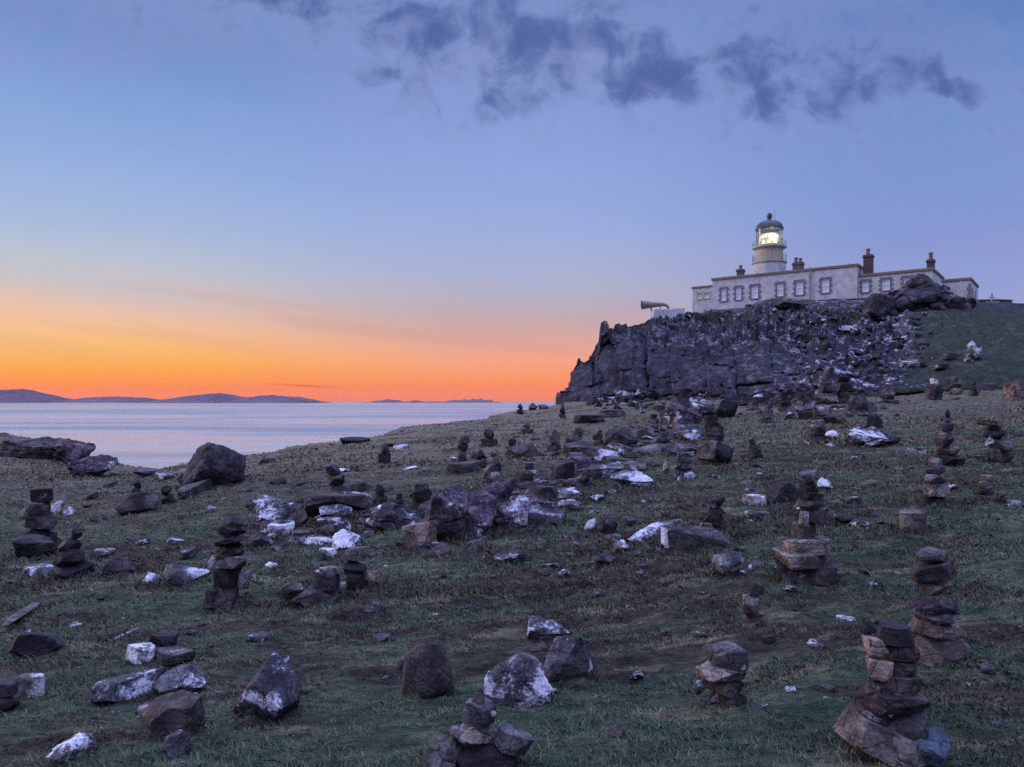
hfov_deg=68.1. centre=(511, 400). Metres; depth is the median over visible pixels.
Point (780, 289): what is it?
window
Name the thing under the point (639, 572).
stone
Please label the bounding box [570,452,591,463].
rock
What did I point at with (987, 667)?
stone
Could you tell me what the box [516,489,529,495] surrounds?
rock
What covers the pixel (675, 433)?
rock
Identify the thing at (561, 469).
boulder
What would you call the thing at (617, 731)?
stone
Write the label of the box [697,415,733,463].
cairn
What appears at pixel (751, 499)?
stone
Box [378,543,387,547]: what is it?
stone
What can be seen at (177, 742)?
rock
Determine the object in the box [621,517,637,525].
stone
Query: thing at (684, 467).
cairn
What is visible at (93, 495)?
stone
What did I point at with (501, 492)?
boulder
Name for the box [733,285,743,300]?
window
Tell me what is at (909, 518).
boulder
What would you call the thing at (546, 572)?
stone
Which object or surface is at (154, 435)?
sea
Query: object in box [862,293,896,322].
crag
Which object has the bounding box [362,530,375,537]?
rock
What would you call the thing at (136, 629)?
stone sliver
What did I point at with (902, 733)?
cairn
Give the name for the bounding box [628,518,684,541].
stone slab
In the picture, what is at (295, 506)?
rock
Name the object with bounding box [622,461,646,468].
rock
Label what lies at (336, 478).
cairn
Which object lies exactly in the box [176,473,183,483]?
rock
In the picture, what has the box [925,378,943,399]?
cairn
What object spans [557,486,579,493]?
rock
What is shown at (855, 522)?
stone
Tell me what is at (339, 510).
rock
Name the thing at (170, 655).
stone slab
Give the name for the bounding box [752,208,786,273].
lighthouse
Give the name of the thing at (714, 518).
cairn
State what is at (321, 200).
sky
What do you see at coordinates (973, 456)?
stone
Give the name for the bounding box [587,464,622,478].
rock
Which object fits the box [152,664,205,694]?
rock
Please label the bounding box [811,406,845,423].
cairn
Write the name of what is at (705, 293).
window
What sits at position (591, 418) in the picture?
rock
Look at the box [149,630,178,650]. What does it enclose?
rock
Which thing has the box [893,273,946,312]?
crag
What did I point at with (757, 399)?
rock
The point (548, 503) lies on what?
rock
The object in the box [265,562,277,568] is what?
stone
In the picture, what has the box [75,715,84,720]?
stone
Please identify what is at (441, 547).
rock
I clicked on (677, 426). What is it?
rock
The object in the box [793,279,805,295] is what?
window
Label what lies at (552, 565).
stone
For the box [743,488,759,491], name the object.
stone
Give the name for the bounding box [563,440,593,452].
stone slab
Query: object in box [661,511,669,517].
stone
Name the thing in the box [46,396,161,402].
hills
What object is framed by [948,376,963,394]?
cairn
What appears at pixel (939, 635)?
cairn
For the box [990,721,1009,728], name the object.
stone
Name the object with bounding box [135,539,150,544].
stone
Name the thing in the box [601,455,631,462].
rock
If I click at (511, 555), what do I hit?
rock
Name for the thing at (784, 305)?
rock
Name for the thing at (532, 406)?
stone
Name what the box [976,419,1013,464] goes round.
cairn
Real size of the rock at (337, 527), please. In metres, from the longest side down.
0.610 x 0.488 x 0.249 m
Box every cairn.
[0,678,19,711]
[18,488,59,540]
[51,527,94,578]
[131,480,142,494]
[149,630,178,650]
[160,485,174,503]
[202,516,250,611]
[277,566,343,607]
[325,464,351,492]
[336,546,377,592]
[374,484,387,503]
[378,444,390,463]
[391,493,406,508]
[412,482,431,508]
[427,692,534,766]
[456,436,469,461]
[476,449,486,466]
[480,452,504,486]
[481,428,497,446]
[506,439,515,455]
[516,404,523,413]
[520,422,532,433]
[525,463,536,472]
[547,429,560,451]
[559,402,565,418]
[563,426,583,450]
[592,429,603,445]
[620,463,631,470]
[648,414,659,429]
[655,426,672,444]
[663,452,694,481]
[693,641,748,707]
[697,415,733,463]
[699,495,727,531]
[741,580,764,628]
[743,439,762,458]
[761,404,775,422]
[772,470,837,584]
[777,391,792,410]
[791,376,816,418]
[806,419,825,441]
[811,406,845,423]
[814,367,840,403]
[832,617,950,766]
[837,375,857,403]
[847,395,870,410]
[880,387,898,403]
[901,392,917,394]
[906,547,970,666]
[921,463,950,505]
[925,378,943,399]
[928,409,965,465]
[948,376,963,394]
[968,380,979,395]
[972,474,996,500]
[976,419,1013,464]
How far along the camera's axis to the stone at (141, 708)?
4.42 m
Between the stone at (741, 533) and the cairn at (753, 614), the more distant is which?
the stone at (741, 533)
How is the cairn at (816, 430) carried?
on the ground at (754, 647)
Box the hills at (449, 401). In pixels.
[359,399,501,402]
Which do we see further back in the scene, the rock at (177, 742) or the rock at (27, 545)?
the rock at (27, 545)
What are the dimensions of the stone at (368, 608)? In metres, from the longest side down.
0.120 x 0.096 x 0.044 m
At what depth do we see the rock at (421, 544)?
10.06 m
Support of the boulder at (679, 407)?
on the ground at (754, 647)
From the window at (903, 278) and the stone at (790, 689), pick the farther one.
the window at (903, 278)
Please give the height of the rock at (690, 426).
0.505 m
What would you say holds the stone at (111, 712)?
on the ground at (754, 647)
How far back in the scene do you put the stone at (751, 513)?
9.87 m
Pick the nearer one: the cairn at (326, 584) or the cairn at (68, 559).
the cairn at (326, 584)
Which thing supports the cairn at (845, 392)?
on the ground at (754, 647)
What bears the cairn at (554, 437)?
on the ground at (754, 647)
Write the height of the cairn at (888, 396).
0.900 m
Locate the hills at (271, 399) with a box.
[221,395,334,402]
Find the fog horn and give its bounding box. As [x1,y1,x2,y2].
[641,300,684,318]
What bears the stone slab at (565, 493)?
on the ground at (754, 647)
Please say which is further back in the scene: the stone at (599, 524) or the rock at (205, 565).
the stone at (599, 524)
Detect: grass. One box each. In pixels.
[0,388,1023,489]
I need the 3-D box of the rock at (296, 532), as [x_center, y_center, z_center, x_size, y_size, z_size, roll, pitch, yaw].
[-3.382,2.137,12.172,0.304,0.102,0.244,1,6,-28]
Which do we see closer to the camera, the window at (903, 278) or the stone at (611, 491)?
the stone at (611, 491)
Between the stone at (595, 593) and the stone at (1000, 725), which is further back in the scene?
the stone at (595, 593)
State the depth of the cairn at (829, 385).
40.33 m
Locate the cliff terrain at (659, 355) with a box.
[555,298,1023,404]
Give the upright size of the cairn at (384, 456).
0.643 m
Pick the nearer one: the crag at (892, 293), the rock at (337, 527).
the rock at (337, 527)
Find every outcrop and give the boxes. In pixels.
[0,436,86,460]
[53,440,95,465]
[67,454,118,476]
[339,437,369,443]
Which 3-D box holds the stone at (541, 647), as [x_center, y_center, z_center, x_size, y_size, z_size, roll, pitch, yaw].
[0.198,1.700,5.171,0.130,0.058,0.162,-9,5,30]
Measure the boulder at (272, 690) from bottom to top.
0.394 m
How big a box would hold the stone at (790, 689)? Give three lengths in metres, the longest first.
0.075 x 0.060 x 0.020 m
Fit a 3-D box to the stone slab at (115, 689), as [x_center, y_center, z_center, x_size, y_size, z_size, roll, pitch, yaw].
[-2.548,1.908,5.047,0.220,0.160,0.578,0,-5,15]
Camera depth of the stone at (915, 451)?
17.39 m
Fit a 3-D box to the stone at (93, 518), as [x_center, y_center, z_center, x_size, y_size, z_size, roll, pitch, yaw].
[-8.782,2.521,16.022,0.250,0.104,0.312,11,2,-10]
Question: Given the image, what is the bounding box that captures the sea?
[0,402,555,468]
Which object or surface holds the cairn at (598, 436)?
on the ground at (754, 647)
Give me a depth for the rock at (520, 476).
16.44 m
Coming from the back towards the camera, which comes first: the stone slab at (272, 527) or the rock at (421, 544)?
the stone slab at (272, 527)
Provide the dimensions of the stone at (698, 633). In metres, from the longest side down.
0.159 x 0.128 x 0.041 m
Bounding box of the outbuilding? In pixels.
[941,277,978,298]
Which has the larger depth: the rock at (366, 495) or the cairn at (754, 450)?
the cairn at (754, 450)
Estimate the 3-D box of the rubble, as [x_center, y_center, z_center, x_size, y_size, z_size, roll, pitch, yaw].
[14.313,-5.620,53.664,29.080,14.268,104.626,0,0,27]
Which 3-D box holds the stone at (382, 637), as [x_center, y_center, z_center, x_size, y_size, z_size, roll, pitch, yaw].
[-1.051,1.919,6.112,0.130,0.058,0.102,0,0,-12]
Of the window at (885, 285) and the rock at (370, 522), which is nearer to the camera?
the rock at (370, 522)
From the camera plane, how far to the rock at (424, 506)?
13.78 m
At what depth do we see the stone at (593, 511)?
11.32 m
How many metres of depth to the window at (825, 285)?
102.11 m
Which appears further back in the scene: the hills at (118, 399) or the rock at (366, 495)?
the hills at (118, 399)
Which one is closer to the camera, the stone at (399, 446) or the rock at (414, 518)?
the rock at (414, 518)
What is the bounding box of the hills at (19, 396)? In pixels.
[0,389,72,402]
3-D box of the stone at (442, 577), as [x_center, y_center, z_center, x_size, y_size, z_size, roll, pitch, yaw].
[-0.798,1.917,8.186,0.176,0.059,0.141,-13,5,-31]
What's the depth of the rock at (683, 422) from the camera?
29.44 m
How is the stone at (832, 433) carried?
on the ground at (754, 647)
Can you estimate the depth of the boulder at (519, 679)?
4.06 m
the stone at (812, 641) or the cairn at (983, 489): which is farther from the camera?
the cairn at (983, 489)
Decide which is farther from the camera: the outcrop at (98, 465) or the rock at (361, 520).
the outcrop at (98, 465)
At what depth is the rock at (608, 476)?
15.65 m
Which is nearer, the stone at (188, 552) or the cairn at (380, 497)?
the stone at (188, 552)
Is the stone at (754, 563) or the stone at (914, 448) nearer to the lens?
the stone at (754, 563)
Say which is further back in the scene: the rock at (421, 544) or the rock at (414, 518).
the rock at (414, 518)
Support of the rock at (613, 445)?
on the ground at (754, 647)
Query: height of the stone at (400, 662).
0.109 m
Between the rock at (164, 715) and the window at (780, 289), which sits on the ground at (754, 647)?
the rock at (164, 715)
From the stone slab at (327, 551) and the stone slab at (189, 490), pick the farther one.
the stone slab at (189, 490)
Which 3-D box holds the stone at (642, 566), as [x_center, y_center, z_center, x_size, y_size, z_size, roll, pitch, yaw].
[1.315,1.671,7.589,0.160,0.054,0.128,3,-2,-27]
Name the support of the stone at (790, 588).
on the ground at (754, 647)
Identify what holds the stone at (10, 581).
on the ground at (754, 647)
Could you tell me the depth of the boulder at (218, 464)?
20.55 m
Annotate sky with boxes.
[0,0,1023,401]
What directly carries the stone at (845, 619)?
on the ground at (754, 647)
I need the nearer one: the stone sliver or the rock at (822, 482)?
the stone sliver
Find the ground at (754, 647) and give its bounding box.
[0,389,1023,766]
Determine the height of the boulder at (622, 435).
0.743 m
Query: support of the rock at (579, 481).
on the ground at (754, 647)
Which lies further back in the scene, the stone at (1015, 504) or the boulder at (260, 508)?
the boulder at (260, 508)
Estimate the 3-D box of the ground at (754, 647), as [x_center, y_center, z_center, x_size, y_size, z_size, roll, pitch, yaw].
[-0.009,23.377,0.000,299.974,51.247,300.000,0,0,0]
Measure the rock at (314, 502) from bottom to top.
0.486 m
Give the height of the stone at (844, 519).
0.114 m
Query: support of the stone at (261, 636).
on the ground at (754, 647)
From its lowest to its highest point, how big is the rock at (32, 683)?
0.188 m
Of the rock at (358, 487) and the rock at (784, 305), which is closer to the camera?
the rock at (358, 487)
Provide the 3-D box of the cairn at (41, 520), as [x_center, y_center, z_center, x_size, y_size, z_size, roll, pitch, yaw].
[-8.327,2.071,13.330,0.691,1.059,0.474,0,0,0]
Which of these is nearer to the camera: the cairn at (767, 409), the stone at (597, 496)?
the stone at (597, 496)
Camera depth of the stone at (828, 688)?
3.86 m
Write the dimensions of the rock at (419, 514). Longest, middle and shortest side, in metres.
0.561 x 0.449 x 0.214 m
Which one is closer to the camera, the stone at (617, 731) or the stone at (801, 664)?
the stone at (617, 731)
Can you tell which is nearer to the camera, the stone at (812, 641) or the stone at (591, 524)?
the stone at (812, 641)
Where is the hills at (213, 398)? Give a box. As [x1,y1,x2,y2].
[139,393,245,402]
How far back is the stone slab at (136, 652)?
5.89 m
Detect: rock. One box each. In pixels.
[7,631,61,657]
[12,534,57,557]
[15,672,44,700]
[22,563,53,576]
[46,732,97,763]
[102,558,140,573]
[132,468,156,474]
[141,690,204,738]
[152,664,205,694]
[164,729,191,758]
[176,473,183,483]
[202,561,214,572]
[246,534,272,546]
[260,520,294,533]
[288,502,301,510]
[289,537,304,544]
[291,530,311,535]
[303,534,331,545]
[304,493,368,517]
[309,483,328,487]
[319,504,351,517]
[320,520,350,535]
[332,529,362,549]
[334,492,374,497]
[343,483,371,491]
[357,513,373,520]
[358,517,366,523]
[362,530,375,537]
[366,518,375,527]
[371,504,381,513]
[403,509,422,516]
[406,516,422,524]
[416,541,439,550]
[418,500,429,511]
[424,542,451,559]
[465,546,484,551]
[466,536,488,543]
[492,548,530,562]
[508,444,541,458]
[511,491,518,495]
[514,471,540,482]
[514,482,547,488]
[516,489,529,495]
[517,494,546,501]
[527,615,568,639]
[533,473,547,480]
[538,404,548,409]
[538,501,555,505]
[540,504,553,508]
[541,451,558,456]
[548,479,561,485]
[553,476,591,487]
[554,501,582,511]
[555,499,575,508]
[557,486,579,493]
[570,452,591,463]
[573,414,604,423]
[575,463,589,469]
[575,468,587,475]
[582,448,619,460]
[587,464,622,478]
[596,553,615,564]
[599,410,625,417]
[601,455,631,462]
[605,461,621,463]
[606,473,613,481]
[607,442,631,449]
[610,470,652,484]
[614,539,627,551]
[618,448,634,453]
[622,454,638,457]
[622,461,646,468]
[631,482,652,487]
[633,443,662,454]
[635,429,656,438]
[639,426,658,432]
[641,433,658,438]
[667,443,696,455]
[670,421,698,426]
[671,423,685,429]
[671,430,685,435]
[676,429,704,440]
[682,423,700,429]
[692,402,716,417]
[712,551,743,573]
[744,397,769,403]
[766,482,795,502]
[775,301,807,309]
[784,408,797,418]
[817,477,834,489]
[846,426,899,446]
[894,359,919,367]
[928,364,948,369]
[943,353,962,358]
[945,297,976,309]
[963,341,980,361]
[975,347,983,359]
[977,383,996,391]
[1002,381,1023,400]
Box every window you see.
[696,291,702,299]
[703,291,710,298]
[719,286,728,301]
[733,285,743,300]
[749,283,760,299]
[774,281,785,297]
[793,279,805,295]
[819,277,831,293]
[859,279,871,293]
[879,277,892,291]
[900,275,913,288]
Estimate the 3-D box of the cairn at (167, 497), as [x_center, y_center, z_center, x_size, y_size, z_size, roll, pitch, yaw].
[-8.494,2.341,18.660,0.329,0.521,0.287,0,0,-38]
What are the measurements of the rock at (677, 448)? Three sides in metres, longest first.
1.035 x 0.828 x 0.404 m
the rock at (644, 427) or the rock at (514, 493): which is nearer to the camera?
the rock at (514, 493)
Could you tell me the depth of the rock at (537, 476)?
16.19 m
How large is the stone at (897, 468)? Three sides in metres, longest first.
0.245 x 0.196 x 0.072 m
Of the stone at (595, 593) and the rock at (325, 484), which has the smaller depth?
the stone at (595, 593)
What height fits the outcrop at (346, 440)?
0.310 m
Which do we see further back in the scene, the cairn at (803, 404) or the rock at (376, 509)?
the cairn at (803, 404)
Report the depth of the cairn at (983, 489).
9.75 m
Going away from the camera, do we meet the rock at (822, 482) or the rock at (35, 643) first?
the rock at (35, 643)
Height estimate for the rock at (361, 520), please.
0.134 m
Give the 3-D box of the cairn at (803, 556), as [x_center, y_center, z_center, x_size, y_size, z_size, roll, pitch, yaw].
[2.422,1.032,6.249,0.487,0.921,0.401,0,0,0]
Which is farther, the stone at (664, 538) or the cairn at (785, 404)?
the cairn at (785, 404)
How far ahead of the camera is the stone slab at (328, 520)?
12.66 m
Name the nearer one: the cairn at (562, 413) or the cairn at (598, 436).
the cairn at (598, 436)
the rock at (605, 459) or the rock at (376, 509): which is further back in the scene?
the rock at (605, 459)
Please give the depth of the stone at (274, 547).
11.37 m
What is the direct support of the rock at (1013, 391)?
on the ground at (754, 647)
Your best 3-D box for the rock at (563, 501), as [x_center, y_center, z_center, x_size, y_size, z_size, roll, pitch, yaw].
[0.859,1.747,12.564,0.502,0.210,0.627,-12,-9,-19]
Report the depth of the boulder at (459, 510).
10.30 m
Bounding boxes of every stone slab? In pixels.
[2,602,41,626]
[90,667,166,703]
[125,642,155,664]
[156,645,195,664]
[177,478,212,499]
[267,522,294,533]
[317,517,341,524]
[319,547,336,558]
[445,460,479,473]
[526,486,557,497]
[528,507,565,527]
[558,488,580,499]
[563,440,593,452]
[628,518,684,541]
[667,525,731,547]
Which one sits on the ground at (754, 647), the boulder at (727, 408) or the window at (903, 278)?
the boulder at (727, 408)
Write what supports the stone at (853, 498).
on the ground at (754, 647)
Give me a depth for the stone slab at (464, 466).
19.53 m
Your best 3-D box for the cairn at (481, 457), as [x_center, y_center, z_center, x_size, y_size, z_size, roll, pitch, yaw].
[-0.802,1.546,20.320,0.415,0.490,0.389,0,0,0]
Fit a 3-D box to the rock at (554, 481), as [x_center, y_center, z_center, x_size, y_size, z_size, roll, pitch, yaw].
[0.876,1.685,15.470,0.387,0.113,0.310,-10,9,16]
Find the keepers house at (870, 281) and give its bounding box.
[858,248,944,297]
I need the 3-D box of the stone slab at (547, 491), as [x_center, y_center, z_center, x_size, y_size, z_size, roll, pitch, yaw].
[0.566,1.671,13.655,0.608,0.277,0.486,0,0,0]
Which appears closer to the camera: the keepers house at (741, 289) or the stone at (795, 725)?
the stone at (795, 725)
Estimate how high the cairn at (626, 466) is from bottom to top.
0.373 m
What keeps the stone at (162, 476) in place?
on the ground at (754, 647)
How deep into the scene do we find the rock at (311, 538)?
11.47 m
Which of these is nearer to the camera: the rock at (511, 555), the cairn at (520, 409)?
the rock at (511, 555)
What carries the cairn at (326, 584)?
on the ground at (754, 647)
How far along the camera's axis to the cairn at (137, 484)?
19.80 m
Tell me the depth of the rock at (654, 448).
21.51 m
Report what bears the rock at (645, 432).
on the ground at (754, 647)
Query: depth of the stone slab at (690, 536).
8.45 m
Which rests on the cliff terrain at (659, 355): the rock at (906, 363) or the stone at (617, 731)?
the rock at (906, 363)
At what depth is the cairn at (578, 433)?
23.71 m
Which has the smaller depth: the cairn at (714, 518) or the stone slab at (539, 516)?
the cairn at (714, 518)
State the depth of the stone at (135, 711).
4.67 m
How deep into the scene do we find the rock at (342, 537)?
10.58 m
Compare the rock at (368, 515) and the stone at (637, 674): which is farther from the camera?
the rock at (368, 515)
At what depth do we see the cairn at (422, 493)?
14.01 m
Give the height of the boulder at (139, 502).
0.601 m
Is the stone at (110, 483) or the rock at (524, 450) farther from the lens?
the rock at (524, 450)
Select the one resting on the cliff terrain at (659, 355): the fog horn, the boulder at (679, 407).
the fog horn
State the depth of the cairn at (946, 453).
14.09 m
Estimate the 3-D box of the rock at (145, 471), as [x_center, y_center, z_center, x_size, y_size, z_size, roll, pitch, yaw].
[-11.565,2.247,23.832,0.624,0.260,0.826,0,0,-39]
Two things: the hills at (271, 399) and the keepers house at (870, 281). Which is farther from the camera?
the hills at (271, 399)
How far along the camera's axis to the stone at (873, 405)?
33.53 m
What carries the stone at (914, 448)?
on the ground at (754, 647)
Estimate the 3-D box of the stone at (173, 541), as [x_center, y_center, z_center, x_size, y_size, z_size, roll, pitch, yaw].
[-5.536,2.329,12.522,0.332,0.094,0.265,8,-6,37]
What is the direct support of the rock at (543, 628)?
on the ground at (754, 647)
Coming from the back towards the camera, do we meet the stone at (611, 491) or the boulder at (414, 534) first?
the stone at (611, 491)
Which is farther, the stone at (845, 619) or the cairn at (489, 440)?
the cairn at (489, 440)
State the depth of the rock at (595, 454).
19.79 m
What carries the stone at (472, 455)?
on the ground at (754, 647)
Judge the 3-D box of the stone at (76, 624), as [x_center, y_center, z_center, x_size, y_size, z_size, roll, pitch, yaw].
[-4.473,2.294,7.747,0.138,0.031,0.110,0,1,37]
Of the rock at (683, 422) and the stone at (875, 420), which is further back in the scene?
the rock at (683, 422)
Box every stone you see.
[6,580,22,584]
[70,621,81,627]
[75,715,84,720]
[86,493,98,497]
[89,516,104,521]
[93,548,115,555]
[103,480,117,486]
[108,710,116,714]
[134,702,150,713]
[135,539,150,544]
[138,704,148,716]
[142,572,158,584]
[155,473,174,479]
[167,537,183,544]
[179,546,197,558]
[185,629,199,634]
[242,487,250,492]
[246,631,268,641]
[258,458,274,464]
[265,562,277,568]
[267,533,277,537]
[269,479,286,484]
[270,546,281,550]
[302,688,311,693]
[363,606,375,611]
[374,633,389,642]
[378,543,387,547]
[393,444,408,448]
[397,655,404,670]
[405,466,418,469]
[422,467,433,471]
[431,575,446,580]
[470,451,475,459]
[529,403,537,409]
[529,642,548,652]
[537,568,550,574]
[539,563,560,567]
[557,569,570,576]
[583,518,596,532]
[589,494,603,500]
[589,510,601,514]
[591,592,600,595]
[597,513,602,531]
[602,516,617,533]
[603,533,621,541]
[605,726,624,738]
[607,489,616,494]
[613,718,624,723]
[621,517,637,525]
[630,669,643,678]
[634,570,642,576]
[636,564,649,569]
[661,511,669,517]
[661,527,669,547]
[690,631,707,636]
[696,591,708,594]
[733,546,743,550]
[734,531,746,537]
[742,494,766,505]
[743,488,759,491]
[743,509,769,516]
[748,560,762,569]
[749,463,761,467]
[762,634,775,642]
[782,585,796,591]
[785,685,796,692]
[792,722,798,727]
[794,662,809,667]
[807,638,817,645]
[811,642,826,647]
[816,684,835,692]
[825,431,838,437]
[834,514,857,523]
[836,615,855,622]
[846,496,861,503]
[849,519,870,526]
[857,568,869,574]
[866,413,882,427]
[867,400,877,408]
[874,519,887,523]
[889,466,903,470]
[906,447,922,451]
[910,450,926,453]
[967,455,986,458]
[979,662,995,673]
[990,498,1006,503]
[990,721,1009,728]
[1007,499,1022,509]
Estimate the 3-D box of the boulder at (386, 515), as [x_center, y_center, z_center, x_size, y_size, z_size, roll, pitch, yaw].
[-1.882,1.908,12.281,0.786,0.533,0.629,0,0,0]
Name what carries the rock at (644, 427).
on the ground at (754, 647)
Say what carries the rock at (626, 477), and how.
on the ground at (754, 647)
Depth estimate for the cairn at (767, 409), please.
30.31 m
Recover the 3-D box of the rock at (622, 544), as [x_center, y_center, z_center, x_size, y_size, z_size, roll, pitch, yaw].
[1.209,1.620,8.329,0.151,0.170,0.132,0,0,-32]
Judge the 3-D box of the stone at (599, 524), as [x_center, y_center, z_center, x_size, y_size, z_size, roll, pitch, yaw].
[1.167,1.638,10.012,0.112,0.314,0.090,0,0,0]
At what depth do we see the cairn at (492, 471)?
15.58 m
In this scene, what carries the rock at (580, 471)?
on the ground at (754, 647)
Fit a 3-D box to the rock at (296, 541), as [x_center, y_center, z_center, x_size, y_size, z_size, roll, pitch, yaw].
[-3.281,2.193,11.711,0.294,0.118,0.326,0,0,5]
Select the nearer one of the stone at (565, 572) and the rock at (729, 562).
the rock at (729, 562)
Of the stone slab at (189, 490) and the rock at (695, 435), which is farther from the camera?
the rock at (695, 435)
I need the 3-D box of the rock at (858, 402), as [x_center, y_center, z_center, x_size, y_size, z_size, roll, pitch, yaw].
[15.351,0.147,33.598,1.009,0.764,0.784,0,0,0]
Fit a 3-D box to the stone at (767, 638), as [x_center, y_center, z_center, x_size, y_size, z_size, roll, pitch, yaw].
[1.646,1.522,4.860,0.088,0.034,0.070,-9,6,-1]
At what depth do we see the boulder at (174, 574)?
9.34 m
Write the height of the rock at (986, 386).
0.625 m
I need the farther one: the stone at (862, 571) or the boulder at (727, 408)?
the boulder at (727, 408)
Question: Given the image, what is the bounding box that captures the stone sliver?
[111,627,140,641]
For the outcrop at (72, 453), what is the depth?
27.44 m
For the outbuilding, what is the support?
on the cliff terrain at (659, 355)
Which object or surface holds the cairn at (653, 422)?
on the ground at (754, 647)
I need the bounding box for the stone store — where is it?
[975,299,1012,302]
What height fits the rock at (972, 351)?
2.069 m
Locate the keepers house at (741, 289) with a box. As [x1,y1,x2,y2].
[691,257,862,312]
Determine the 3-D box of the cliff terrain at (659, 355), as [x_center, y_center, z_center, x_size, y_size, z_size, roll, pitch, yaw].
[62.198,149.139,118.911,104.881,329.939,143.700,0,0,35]
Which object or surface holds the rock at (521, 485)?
on the ground at (754, 647)
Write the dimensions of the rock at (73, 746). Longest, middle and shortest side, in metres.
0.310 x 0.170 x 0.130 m
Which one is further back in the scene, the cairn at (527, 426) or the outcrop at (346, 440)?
the outcrop at (346, 440)
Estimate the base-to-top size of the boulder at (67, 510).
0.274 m
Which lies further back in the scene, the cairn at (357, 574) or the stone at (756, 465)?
the stone at (756, 465)
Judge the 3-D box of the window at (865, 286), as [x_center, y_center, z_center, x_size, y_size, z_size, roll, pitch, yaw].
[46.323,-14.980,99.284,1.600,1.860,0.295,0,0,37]
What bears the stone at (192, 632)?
on the ground at (754, 647)
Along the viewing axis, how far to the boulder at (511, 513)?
10.70 m
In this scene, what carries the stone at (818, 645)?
on the ground at (754, 647)
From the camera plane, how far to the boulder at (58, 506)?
17.84 m
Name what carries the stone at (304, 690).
on the ground at (754, 647)
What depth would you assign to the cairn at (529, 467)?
16.60 m
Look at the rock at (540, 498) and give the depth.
12.48 m
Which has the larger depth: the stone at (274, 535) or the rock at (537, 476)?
the rock at (537, 476)
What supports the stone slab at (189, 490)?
on the ground at (754, 647)
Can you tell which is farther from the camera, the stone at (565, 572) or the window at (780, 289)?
the window at (780, 289)
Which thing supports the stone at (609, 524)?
on the ground at (754, 647)
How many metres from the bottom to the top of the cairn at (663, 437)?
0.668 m
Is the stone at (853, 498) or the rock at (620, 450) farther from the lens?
the rock at (620, 450)
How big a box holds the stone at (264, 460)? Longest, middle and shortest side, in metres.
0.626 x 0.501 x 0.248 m
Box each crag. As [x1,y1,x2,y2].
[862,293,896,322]
[887,289,899,296]
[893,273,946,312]
[927,285,960,309]
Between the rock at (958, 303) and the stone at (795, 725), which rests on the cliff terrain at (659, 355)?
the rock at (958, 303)
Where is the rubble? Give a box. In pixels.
[586,304,959,416]
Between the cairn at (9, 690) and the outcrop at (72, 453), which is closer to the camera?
the cairn at (9, 690)
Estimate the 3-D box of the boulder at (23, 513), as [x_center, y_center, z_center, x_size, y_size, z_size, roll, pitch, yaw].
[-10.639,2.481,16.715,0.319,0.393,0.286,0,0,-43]
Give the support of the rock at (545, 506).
on the ground at (754, 647)
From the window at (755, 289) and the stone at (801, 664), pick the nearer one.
the stone at (801, 664)
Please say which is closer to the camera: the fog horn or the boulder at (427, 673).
the boulder at (427, 673)
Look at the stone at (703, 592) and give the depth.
6.18 m
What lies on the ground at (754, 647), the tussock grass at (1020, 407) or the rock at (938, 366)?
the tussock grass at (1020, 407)
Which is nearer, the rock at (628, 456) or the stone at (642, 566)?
the stone at (642, 566)
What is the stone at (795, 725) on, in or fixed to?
on the ground at (754, 647)
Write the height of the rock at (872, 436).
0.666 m
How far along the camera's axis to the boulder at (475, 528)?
10.35 m
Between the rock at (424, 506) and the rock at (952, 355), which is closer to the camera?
the rock at (424, 506)
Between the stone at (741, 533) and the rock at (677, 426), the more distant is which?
the rock at (677, 426)
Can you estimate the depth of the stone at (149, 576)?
9.45 m
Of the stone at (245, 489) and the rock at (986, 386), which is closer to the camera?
the stone at (245, 489)
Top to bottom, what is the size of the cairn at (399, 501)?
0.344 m
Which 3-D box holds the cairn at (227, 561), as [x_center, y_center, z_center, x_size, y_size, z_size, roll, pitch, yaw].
[-2.981,1.731,7.980,0.491,1.042,0.309,0,0,0]
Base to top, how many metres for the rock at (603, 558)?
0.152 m
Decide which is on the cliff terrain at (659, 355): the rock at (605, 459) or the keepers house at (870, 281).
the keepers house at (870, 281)
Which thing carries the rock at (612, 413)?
on the ground at (754, 647)
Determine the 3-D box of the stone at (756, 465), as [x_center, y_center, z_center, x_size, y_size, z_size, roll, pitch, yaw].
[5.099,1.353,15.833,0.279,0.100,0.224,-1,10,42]
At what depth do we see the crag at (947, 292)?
83.22 m
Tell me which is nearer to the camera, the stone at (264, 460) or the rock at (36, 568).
the rock at (36, 568)
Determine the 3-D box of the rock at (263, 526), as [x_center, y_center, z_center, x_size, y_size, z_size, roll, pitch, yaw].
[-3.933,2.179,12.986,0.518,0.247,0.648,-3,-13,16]
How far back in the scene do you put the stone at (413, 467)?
21.41 m
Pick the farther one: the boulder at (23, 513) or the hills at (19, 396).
the hills at (19, 396)
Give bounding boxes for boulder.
[20,505,28,517]
[51,500,64,513]
[62,505,74,515]
[115,492,159,516]
[164,564,208,586]
[182,442,245,485]
[232,653,301,721]
[245,495,293,526]
[286,509,307,526]
[370,502,416,529]
[401,642,452,698]
[402,520,436,548]
[423,485,497,540]
[471,526,480,537]
[476,479,516,508]
[483,652,552,706]
[492,495,541,527]
[542,635,592,682]
[547,460,574,479]
[604,427,636,444]
[659,394,702,423]
[714,399,737,417]
[899,508,926,532]
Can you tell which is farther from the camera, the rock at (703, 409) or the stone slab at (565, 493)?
the rock at (703, 409)
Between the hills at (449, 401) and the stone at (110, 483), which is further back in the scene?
the hills at (449, 401)

